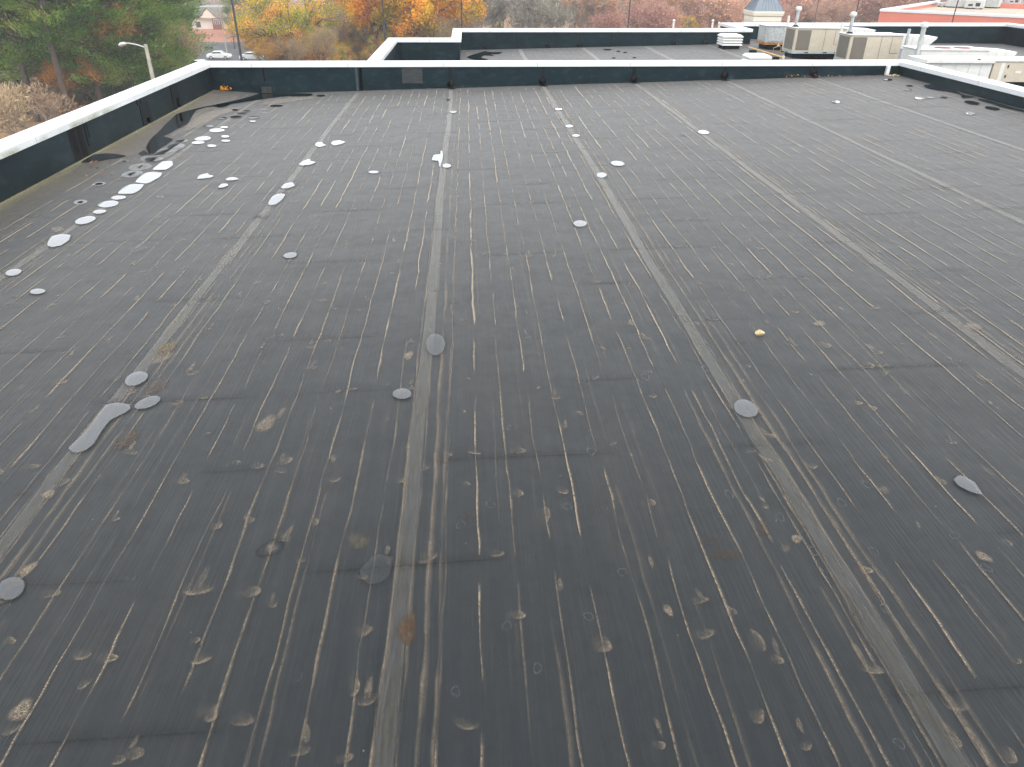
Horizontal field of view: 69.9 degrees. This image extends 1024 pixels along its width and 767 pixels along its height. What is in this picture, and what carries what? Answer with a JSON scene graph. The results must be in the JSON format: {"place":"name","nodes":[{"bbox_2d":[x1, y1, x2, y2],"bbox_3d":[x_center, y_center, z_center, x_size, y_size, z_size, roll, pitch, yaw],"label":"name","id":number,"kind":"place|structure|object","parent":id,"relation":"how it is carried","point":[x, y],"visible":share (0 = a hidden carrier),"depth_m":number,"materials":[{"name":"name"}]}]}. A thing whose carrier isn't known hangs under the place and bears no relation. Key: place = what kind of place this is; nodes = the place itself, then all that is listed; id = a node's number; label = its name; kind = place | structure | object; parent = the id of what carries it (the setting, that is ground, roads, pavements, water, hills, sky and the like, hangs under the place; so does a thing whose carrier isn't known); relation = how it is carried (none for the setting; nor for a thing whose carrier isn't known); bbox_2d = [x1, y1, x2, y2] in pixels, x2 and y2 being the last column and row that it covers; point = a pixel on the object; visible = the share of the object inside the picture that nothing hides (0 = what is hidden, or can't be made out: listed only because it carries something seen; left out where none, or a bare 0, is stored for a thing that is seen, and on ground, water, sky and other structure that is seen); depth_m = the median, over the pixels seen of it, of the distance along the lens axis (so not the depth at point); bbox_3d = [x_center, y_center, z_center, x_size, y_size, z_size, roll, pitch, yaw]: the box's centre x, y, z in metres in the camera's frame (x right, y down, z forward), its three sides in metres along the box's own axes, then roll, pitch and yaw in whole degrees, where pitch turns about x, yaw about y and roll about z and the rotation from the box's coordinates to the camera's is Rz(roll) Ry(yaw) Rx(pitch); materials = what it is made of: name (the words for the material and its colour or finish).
{"place":"outdoors","nodes":[
{"label":"outdoors","id":0,"kind":"place"},
{"bbox_2d":[187,21,244,41],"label":"bank","id":1,"kind":"structure","parent":0,"point":[217,36],"depth_m":184.63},
{"bbox_2d":[0,14,875,139],"bbox_3d":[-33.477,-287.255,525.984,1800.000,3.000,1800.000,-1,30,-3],"label":"ground","id":2,"kind":"structure","parent":0,"point":[32,123],"depth_m":86.08,"materials":[{"name":"plant"}]},
{"bbox_2d":[0,86,26,133],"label":"bare shrub","id":3,"kind":"object","parent":2,"relation":"on","point":[6,107],"visible":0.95,"depth_m":63.55,"materials":[{"name":"brown plant"}]},
{"bbox_2d":[0,81,37,133],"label":"bare shrub","id":4,"kind":"object","parent":2,"relation":"on","point":[20,103],"visible":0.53,"depth_m":65.46,"materials":[{"name":"brown plant"}]},
{"bbox_2d":[0,9,51,105],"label":"pine tree","id":5,"kind":"object","parent":2,"relation":"on","point":[2,79],"visible":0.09,"depth_m":81.94,"materials":[{"name":"green plant"}]},
{"bbox_2d":[0,0,55,114],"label":"pine tree","id":6,"kind":"object","parent":2,"relation":"on","point":[17,80],"visible":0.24,"depth_m":77.93,"materials":[{"name":"green plant"}]},
{"bbox_2d":[0,0,68,121],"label":"pine tree","id":7,"kind":"object","parent":2,"relation":"on","point":[15,46],"visible":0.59,"depth_m":74.60,"materials":[{"name":"green plant"}]},
{"bbox_2d":[0,0,105,112],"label":"pine tree","id":8,"kind":"object","parent":2,"relation":"on","point":[45,21],"visible":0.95,"depth_m":69.49,"materials":[{"name":"green plant"}]},
{"bbox_2d":[22,80,83,120],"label":"bare shrub","id":9,"kind":"object","parent":2,"relation":"on","point":[51,107],"visible":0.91,"depth_m":70.53,"materials":[{"name":"brown plant"}]},
{"bbox_2d":[3,0,110,103],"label":"pine tree","id":10,"kind":"object","parent":2,"relation":"on","point":[83,98],"visible":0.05,"depth_m":75.09,"materials":[{"name":"green plant"}]},
{"bbox_2d":[43,82,84,105],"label":"bare shrub","id":11,"kind":"object","parent":2,"relation":"on","point":[56,91],"visible":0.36,"depth_m":78.20,"materials":[{"name":"brown plant"}]},
{"bbox_2d":[32,48,117,101],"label":"oak tree","id":12,"kind":"object","parent":2,"relation":"on","point":[44,77],"visible":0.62,"depth_m":74.36,"materials":[{"name":"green plant"}]},
{"bbox_2d":[14,0,144,100],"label":"pine tree","id":13,"kind":"object","parent":2,"relation":"on","point":[70,63],"visible":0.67,"depth_m":72.89,"materials":[{"name":"green plant"}]},
{"bbox_2d":[29,0,162,93],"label":"oak tree","id":14,"kind":"object","parent":2,"relation":"on","point":[49,9],"visible":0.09,"depth_m":76.48,"materials":[{"name":"green plant"}]},
{"bbox_2d":[63,3,130,102],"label":"pine tree","id":15,"kind":"object","parent":2,"relation":"on","point":[92,93],"visible":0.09,"depth_m":79.24,"materials":[{"name":"green plant"}]},
{"bbox_2d":[44,0,153,90],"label":"oak tree","id":16,"kind":"object","parent":2,"relation":"on","point":[123,28],"visible":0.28,"depth_m":73.78,"materials":[{"name":"green plant"}]},
{"bbox_2d":[49,0,180,95],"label":"pine tree","id":17,"kind":"object","parent":2,"relation":"on","point":[135,80],"visible":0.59,"depth_m":74.96,"materials":[{"name":"green plant"}]},
{"bbox_2d":[92,7,140,96],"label":"pine tree","id":18,"kind":"object","parent":2,"relation":"on","point":[118,72],"visible":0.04,"depth_m":79.41,"materials":[{"name":"green plant"}]},
{"bbox_2d":[118,42,154,79],"bbox_3d":[-25.015,-17.896,50.842,2.206,10.560,0.386,6,31,10],"label":"street lamp","id":19,"kind":"object","parent":2,"relation":"on","point":[145,46],"visible":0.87,"depth_m":48.40,"materials":[{"name":"metal"}]},
{"bbox_2d":[100,0,187,80],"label":"pine tree","id":20,"kind":"object","parent":2,"relation":"on","point":[173,41],"visible":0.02,"depth_m":85.77,"materials":[{"name":"green plant"}]},
{"bbox_2d":[104,0,192,74],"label":"pine tree","id":21,"kind":"object","parent":2,"relation":"on","point":[163,6],"visible":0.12,"depth_m":80.83,"materials":[{"name":"green plant"}]},
{"bbox_2d":[132,0,191,79],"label":"pine tree","id":22,"kind":"object","parent":2,"relation":"on","point":[158,22],"visible":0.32,"depth_m":77.96,"materials":[{"name":"green plant"}]},
{"bbox_2d":[135,0,204,75],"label":"pine tree","id":23,"kind":"object","parent":2,"relation":"on","point":[180,1],"visible":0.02,"depth_m":87.85,"materials":[{"name":"green plant"}]},
{"bbox_2d":[145,16,208,66],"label":"oak tree","id":24,"kind":"object","parent":2,"relation":"on","point":[185,37],"visible":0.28,"depth_m":87.19,"materials":[{"name":"green plant"}]},
{"bbox_2d":[168,0,200,64],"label":"pine tree","id":25,"kind":"object","parent":2,"relation":"on","point":[194,56],"visible":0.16,"depth_m":92.79,"materials":[{"name":"green plant"}]},
{"bbox_2d":[156,0,218,66],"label":"pine tree","id":26,"kind":"object","parent":2,"relation":"on","point":[189,12],"visible":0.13,"depth_m":95.25,"materials":[{"name":"green plant"}]},
{"bbox_2d":[192,5,229,28],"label":"house","id":27,"kind":"structure","parent":2,"relation":"on","point":[207,20],"depth_m":195.33,"materials":[{"name":"beige paint"}]},
{"bbox_2d":[211,8,243,48],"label":"oak tree","id":28,"kind":"object","parent":2,"relation":"on","point":[227,17],"visible":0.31,"depth_m":159.89,"materials":[{"name":"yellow plant"}]},
{"bbox_2d":[195,42,266,60],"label":"parking lot","id":29,"kind":"structure","parent":2,"relation":"on","point":[231,50],"depth_m":159.54,"materials":[{"name":"grey asphalt"}]},
{"bbox_2d":[206,51,231,58],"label":"parked car","id":30,"kind":"object","parent":29,"relation":"on","point":[220,54],"visible":1,"depth_m":143.39,"materials":[{"name":"white paint"}]},
{"bbox_2d":[239,52,262,59],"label":"parked car","id":31,"kind":"object","parent":29,"relation":"on","point":[247,55],"visible":0.62,"depth_m":141.93,"materials":[{"name":"white paint"}]},
{"bbox_2d":[217,0,254,30],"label":"tree","id":32,"kind":"object","parent":2,"relation":"on","point":[227,9],"visible":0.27,"depth_m":178.97,"materials":[{"name":"green plant"}]},
{"bbox_2d":[231,0,242,60],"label":"light pole","id":33,"kind":"object","parent":2,"relation":"on","point":[237,34],"visible":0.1,"depth_m":65.67,"materials":[{"name":"grey metal"}]},
{"bbox_2d":[242,36,272,53],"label":"oak tree","id":34,"kind":"object","parent":2,"relation":"on","point":[245,47],"visible":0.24,"depth_m":122.75,"materials":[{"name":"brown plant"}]},
{"bbox_2d":[251,33,293,60],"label":"oak tree","id":35,"kind":"object","parent":2,"relation":"on","point":[274,54],"visible":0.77,"depth_m":107.36,"materials":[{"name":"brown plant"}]},
{"bbox_2d":[222,0,352,54],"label":"maple tree","id":36,"kind":"object","parent":2,"relation":"on","point":[247,28],"visible":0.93,"depth_m":108.11,"materials":[{"name":"yellow plant"}]},
{"bbox_2d":[268,34,307,60],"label":"oak tree","id":37,"kind":"object","parent":2,"relation":"on","point":[295,55],"visible":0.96,"depth_m":103.14,"materials":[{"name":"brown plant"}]},
{"bbox_2d":[291,48,326,60],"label":"bare shrub","id":38,"kind":"object","parent":2,"relation":"on","point":[310,57],"visible":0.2,"depth_m":105.81,"materials":[{"name":"brown plant"}]},
{"bbox_2d":[273,0,350,46],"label":"maple tree","id":39,"kind":"object","parent":2,"relation":"on","point":[325,22],"visible":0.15,"depth_m":118.36,"materials":[{"name":"orange plant"}]},
{"bbox_2d":[299,24,342,60],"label":"tree","id":40,"kind":"object","parent":2,"relation":"on","point":[326,48],"visible":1,"depth_m":100.06,"materials":[{"name":"yellow plant"}]},
{"bbox_2d":[289,24,352,60],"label":"maple tree","id":41,"kind":"object","parent":2,"relation":"on","point":[309,32],"visible":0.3,"depth_m":109.87,"materials":[{"name":"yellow plant"}]},
{"bbox_2d":[319,42,357,60],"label":"maple tree","id":42,"kind":"object","parent":2,"relation":"on","point":[342,52],"visible":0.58,"depth_m":109.80,"materials":[{"name":"yellow plant"}]},
{"bbox_2d":[330,22,365,59],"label":"oak tree","id":43,"kind":"object","parent":2,"relation":"on","point":[341,36],"visible":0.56,"depth_m":119.13,"materials":[{"name":"brown plant"}]},
{"bbox_2d":[337,37,365,58],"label":"maple tree","id":44,"kind":"object","parent":2,"relation":"on","point":[356,45],"visible":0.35,"depth_m":117.91,"materials":[{"name":"brown plant"}]},
{"bbox_2d":[338,14,378,45],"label":"oak tree","id":45,"kind":"object","parent":2,"relation":"on","point":[356,30],"visible":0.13,"depth_m":119.38,"materials":[{"name":"brown plant"}]},
{"bbox_2d":[346,31,379,51],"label":"maple tree","id":46,"kind":"object","parent":2,"relation":"on","point":[360,40],"visible":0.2,"depth_m":119.59,"materials":[{"name":"brown plant"}]},
{"bbox_2d":[359,44,378,60],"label":"maple tree","id":47,"kind":"object","parent":2,"relation":"on","point":[364,56],"visible":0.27,"depth_m":109.50,"materials":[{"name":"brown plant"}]},
{"bbox_2d":[360,27,395,45],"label":"oak tree","id":48,"kind":"object","parent":2,"relation":"on","point":[367,34],"visible":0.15,"depth_m":110.11,"materials":[{"name":"brown plant"}]},
{"bbox_2d":[338,0,441,52],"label":"maple tree","id":49,"kind":"object","parent":2,"relation":"on","point":[396,10],"visible":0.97,"depth_m":103.71,"materials":[{"name":"orange plant"}]},
{"bbox_2d":[361,30,420,57],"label":"maple tree","id":50,"kind":"object","parent":2,"relation":"on","point":[382,38],"visible":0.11,"depth_m":105.65,"materials":[{"name":"orange plant"}]},
{"bbox_2d":[371,17,411,44],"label":"oak tree","id":51,"kind":"object","parent":2,"relation":"on","point":[375,29],"visible":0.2,"depth_m":107.43,"materials":[{"name":"brown plant"}]},
{"bbox_2d":[329,0,464,40],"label":"maple tree","id":52,"kind":"object","parent":2,"relation":"on","point":[354,25],"visible":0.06,"depth_m":114.66,"materials":[{"name":"orange plant"}]},
{"bbox_2d":[366,0,456,37],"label":"maple tree","id":53,"kind":"object","parent":2,"relation":"on","point":[445,13],"visible":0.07,"depth_m":114.17,"materials":[{"name":"orange plant"}]},
{"bbox_2d":[341,0,491,37],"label":"maple tree","id":54,"kind":"object","parent":2,"relation":"on","point":[478,10],"visible":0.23,"depth_m":109.90,"materials":[{"name":"orange plant"}]},
{"bbox_2d":[398,12,456,37],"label":"oak tree","id":55,"kind":"object","parent":2,"relation":"on","point":[445,29],"visible":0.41,"depth_m":108.36,"materials":[{"name":"orange plant"}]},
{"bbox_2d":[442,12,483,37],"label":"oak tree","id":56,"kind":"object","parent":2,"relation":"on","point":[466,25],"visible":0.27,"depth_m":120.27,"materials":[{"name":"brown plant"}]},
{"bbox_2d":[468,0,500,27],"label":"bare tree","id":57,"kind":"object","parent":2,"relation":"on","point":[491,2],"visible":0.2,"depth_m":137.93,"materials":[{"name":"grey plant"}]},
{"bbox_2d":[473,0,508,27],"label":"bare tree","id":58,"kind":"object","parent":2,"relation":"on","point":[498,9],"visible":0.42,"depth_m":144.20,"materials":[{"name":"grey plant"}]},
{"bbox_2d":[502,0,548,27],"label":"bare tree","id":59,"kind":"object","parent":2,"relation":"on","point":[521,20],"visible":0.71,"depth_m":139.19,"materials":[{"name":"grey plant"}]},
{"bbox_2d":[499,0,552,26],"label":"bare tree","id":60,"kind":"object","parent":2,"relation":"on","point":[534,2],"visible":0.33,"depth_m":140.65,"materials":[{"name":"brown plant"}]},
{"bbox_2d":[532,0,576,27],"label":"bare tree","id":61,"kind":"object","parent":2,"relation":"on","point":[551,17],"visible":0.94,"depth_m":136.80,"materials":[{"name":"grey plant"}]},
{"bbox_2d":[539,0,591,27],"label":"bare tree","id":62,"kind":"object","parent":2,"relation":"on","point":[574,8],"visible":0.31,"depth_m":139.90,"materials":[{"name":"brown plant"}]},
{"bbox_2d":[558,0,628,27],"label":"bare tree","id":63,"kind":"object","parent":2,"relation":"on","point":[590,3],"visible":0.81,"depth_m":139.03,"materials":[{"name":"brown plant"}]},
{"bbox_2d":[577,0,627,27],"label":"bare tree","id":64,"kind":"object","parent":2,"relation":"on","point":[603,2],"visible":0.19,"depth_m":141.12,"materials":[{"name":"brown plant"}]},
{"bbox_2d":[578,3,631,27],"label":"bare tree","id":65,"kind":"object","parent":2,"relation":"on","point":[610,18],"visible":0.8,"depth_m":137.10,"materials":[{"name":"brown plant"}]},
{"bbox_2d":[620,1,645,27],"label":"bare tree","id":66,"kind":"object","parent":2,"relation":"on","point":[633,24],"visible":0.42,"depth_m":156.32,"materials":[{"name":"brown plant"}]},
{"bbox_2d":[629,0,692,27],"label":"bare tree","id":67,"kind":"object","parent":2,"relation":"on","point":[659,15],"visible":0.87,"depth_m":135.44,"materials":[{"name":"brown plant"}]},
{"bbox_2d":[643,0,705,18],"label":"bare tree","id":68,"kind":"object","parent":2,"relation":"on","point":[673,2],"visible":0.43,"depth_m":149.83,"materials":[{"name":"brown plant"}]},
{"bbox_2d":[669,13,704,27],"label":"maple tree","id":69,"kind":"object","parent":2,"relation":"on","point":[687,21],"visible":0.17,"depth_m":145.60,"materials":[{"name":"orange plant"}]},
{"bbox_2d":[677,4,717,27],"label":"bare tree","id":70,"kind":"object","parent":2,"relation":"on","point":[696,11],"visible":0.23,"depth_m":151.37,"materials":[{"name":"brown plant"}]},
{"bbox_2d":[688,0,748,27],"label":"bare tree","id":71,"kind":"object","parent":2,"relation":"on","point":[720,11],"visible":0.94,"depth_m":145.19,"materials":[{"name":"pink plant"}]},
{"bbox_2d":[743,0,784,22],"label":"cupola tower","id":72,"kind":"structure","parent":2,"relation":"on","point":[763,11],"depth_m":43.73,"materials":[{"name":"beige paint"}]},
{"bbox_2d":[779,0,795,22],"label":"bare tree","id":73,"kind":"object","parent":2,"relation":"on","point":[791,10],"visible":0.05,"depth_m":159.27,"materials":[{"name":"brown plant"}]},
{"bbox_2d":[780,0,818,22],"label":"bare tree","id":74,"kind":"object","parent":2,"relation":"on","point":[796,3],"visible":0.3,"depth_m":161.36,"materials":[{"name":"brown plant"}]},
{"bbox_2d":[800,0,824,22],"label":"bare tree","id":75,"kind":"object","parent":2,"relation":"on","point":[806,19],"visible":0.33,"depth_m":165.48,"materials":[{"name":"brown plant"}]},
{"bbox_2d":[803,0,861,22],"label":"bare tree","id":76,"kind":"object","parent":2,"relation":"on","point":[832,11],"visible":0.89,"depth_m":160.00,"materials":[{"name":"brown plant"}]},
{"bbox_2d":[821,0,879,22],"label":"bare tree","id":77,"kind":"object","parent":2,"relation":"on","point":[862,4],"visible":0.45,"depth_m":160.96,"materials":[{"name":"brown plant"}]},
{"bbox_2d":[856,0,907,22],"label":"bare tree","id":78,"kind":"object","parent":2,"relation":"on","point":[875,16],"visible":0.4,"depth_m":160.08,"materials":[{"name":"brown plant"}]},
{"bbox_2d":[872,0,924,16],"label":"bare tree","id":79,"kind":"object","parent":2,"relation":"on","point":[888,3],"visible":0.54,"depth_m":154.71,"materials":[{"name":"brown plant"}]},
{"bbox_2d":[877,0,1023,24],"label":"red building","id":80,"kind":"structure","parent":2,"relation":"on","point":[931,12],"depth_m":74.09,"materials":[{"name":"pink paint"}]},
{"bbox_2d":[946,0,973,8],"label":"rooftop unit","id":81,"kind":"object","parent":80,"relation":"on","point":[953,3],"visible":0.61,"depth_m":88.16,"materials":[{"name":"white metal"}]},
{"bbox_2d":[964,0,985,8],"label":"rooftop unit","id":82,"kind":"object","parent":80,"relation":"on","point":[979,4],"visible":0.98,"depth_m":86.14,"materials":[{"name":"white metal"}]},
{"bbox_2d":[984,0,1001,7],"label":"rooftop unit","id":83,"kind":"object","parent":80,"relation":"on","point":[993,3],"visible":0.93,"depth_m":88.16,"materials":[{"name":"white metal"}]},
{"bbox_2d":[0,23,1023,766],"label":"flat roof building","id":84,"kind":"structure","parent":0,"point":[382,405],"depth_m":6.82,"materials":[{"name":"black rubber"}]},
{"bbox_2d":[82,153,124,162],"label":"puddle","id":85,"kind":"object","parent":84,"relation":"on","point":[98,157],"visible":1,"depth_m":15.52,"materials":[{"name":"liquid"}]},
{"bbox_2d":[146,93,312,153],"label":"puddle","id":86,"kind":"object","parent":84,"relation":"on","point":[157,141],"visible":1,"depth_m":19.16,"materials":[{"name":"liquid"}]},
{"bbox_2d":[468,51,501,59],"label":"puddle","id":87,"kind":"object","parent":84,"relation":"on","point":[477,56],"visible":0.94,"depth_m":32.29,"materials":[{"name":"liquid"}]},
{"bbox_2d":[716,33,743,48],"bbox_3d":[9.858,-15.486,33.176,0.910,0.640,0.910,-1,30,-3],"label":"roof vent","id":88,"kind":"object","parent":84,"relation":"on","point":[729,40],"visible":0.96,"depth_m":32.83,"materials":[{"name":"white metal"}]},
{"bbox_2d":[741,53,771,59],"bbox_3d":[8.639,-11.323,25.954,0.799,0.660,0.799,-1,30,-3],"label":"roof vent","id":89,"kind":"object","parent":84,"relation":"on","point":[754,56],"visible":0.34,"depth_m":25.55,"materials":[{"name":"white metal"}]},
{"bbox_2d":[748,46,784,59],"bbox_3d":[10.489,-13.669,30.366,0.302,0.270,3.875,-2,30,-4],"label":"gas pipe","id":90,"kind":"object","parent":84,"relation":"on","point":[755,50],"visible":0.6,"depth_m":30.11,"materials":[{"name":"yellow metal"}]},
{"bbox_2d":[756,24,807,49],"bbox_3d":[12.190,-15.596,33.083,1.990,1.090,1.040,-1,30,-3],"label":"rooftop unit","id":91,"kind":"object","parent":84,"relation":"on","point":[770,37],"visible":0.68,"depth_m":32.66,"materials":[{"name":"metal"}]},
{"bbox_2d":[782,25,875,59],"bbox_3d":[13.058,-14.085,30.309,3.370,1.230,1.140,-1,30,-3],"label":"rooftop unit","id":92,"kind":"object","parent":84,"relation":"on","point":[812,42],"visible":0.75,"depth_m":29.82,"materials":[{"name":"beige paint"}]},
{"bbox_2d":[833,32,937,59],"bbox_3d":[14.121,-12.583,27.805,3.370,1.280,1.090,-1,30,-3],"label":"rooftop unit","id":93,"kind":"object","parent":84,"relation":"on","point":[871,45],"visible":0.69,"depth_m":27.27,"materials":[{"name":"beige paint"}]},
{"bbox_2d":[846,12,856,33],"bbox_3d":[12.623,-13.406,27.198,0.286,0.723,0.279,-1,30,-3],"label":"vent pipe","id":94,"kind":"object","parent":93,"relation":"on","point":[853,14],"visible":1,"depth_m":27.15,"materials":[{"name":"metal"}]},
{"bbox_2d":[915,22,929,54],"bbox_3d":[13.650,-11.089,24.674,0.330,1.963,0.322,-1,30,-3],"label":"vent pipe","id":95,"kind":"object","parent":84,"relation":"on","point":[924,25],"visible":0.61,"depth_m":24.35,"materials":[{"name":"metal"}]},
{"bbox_2d":[924,84,974,97],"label":"puddle","id":96,"kind":"object","parent":84,"relation":"on","point":[933,86],"visible":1,"depth_m":21.47,"materials":[{"name":"liquid"}]},
{"bbox_2d":[900,46,1016,59],"bbox_3d":[15.515,-11.159,25.653,3.470,1.155,1.290,-1,30,-3],"label":"rooftop unit","id":97,"kind":"object","parent":84,"relation":"on","point":[949,51],"visible":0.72,"depth_m":25.00,"materials":[{"name":"white paint"}]},
{"bbox_2d":[908,55,1023,86],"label":"rooftop unit","id":98,"kind":"object","parent":84,"relation":"on","point":[1008,69],"visible":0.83,"depth_m":23.78,"materials":[{"name":"beige paint"}]},
{"bbox_2d":[978,98,1023,111],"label":"puddle","id":99,"kind":"object","parent":84,"relation":"on","point":[999,104],"visible":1,"depth_m":19.17,"materials":[{"name":"liquid"}]},
{"bbox_2d":[182,0,1023,16],"bbox_3d":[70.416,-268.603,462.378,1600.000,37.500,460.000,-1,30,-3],"label":"hills","id":100,"kind":"structure","parent":0,"point":[212,2],"depth_m":285.14,"materials":[{"name":"orange plant"}]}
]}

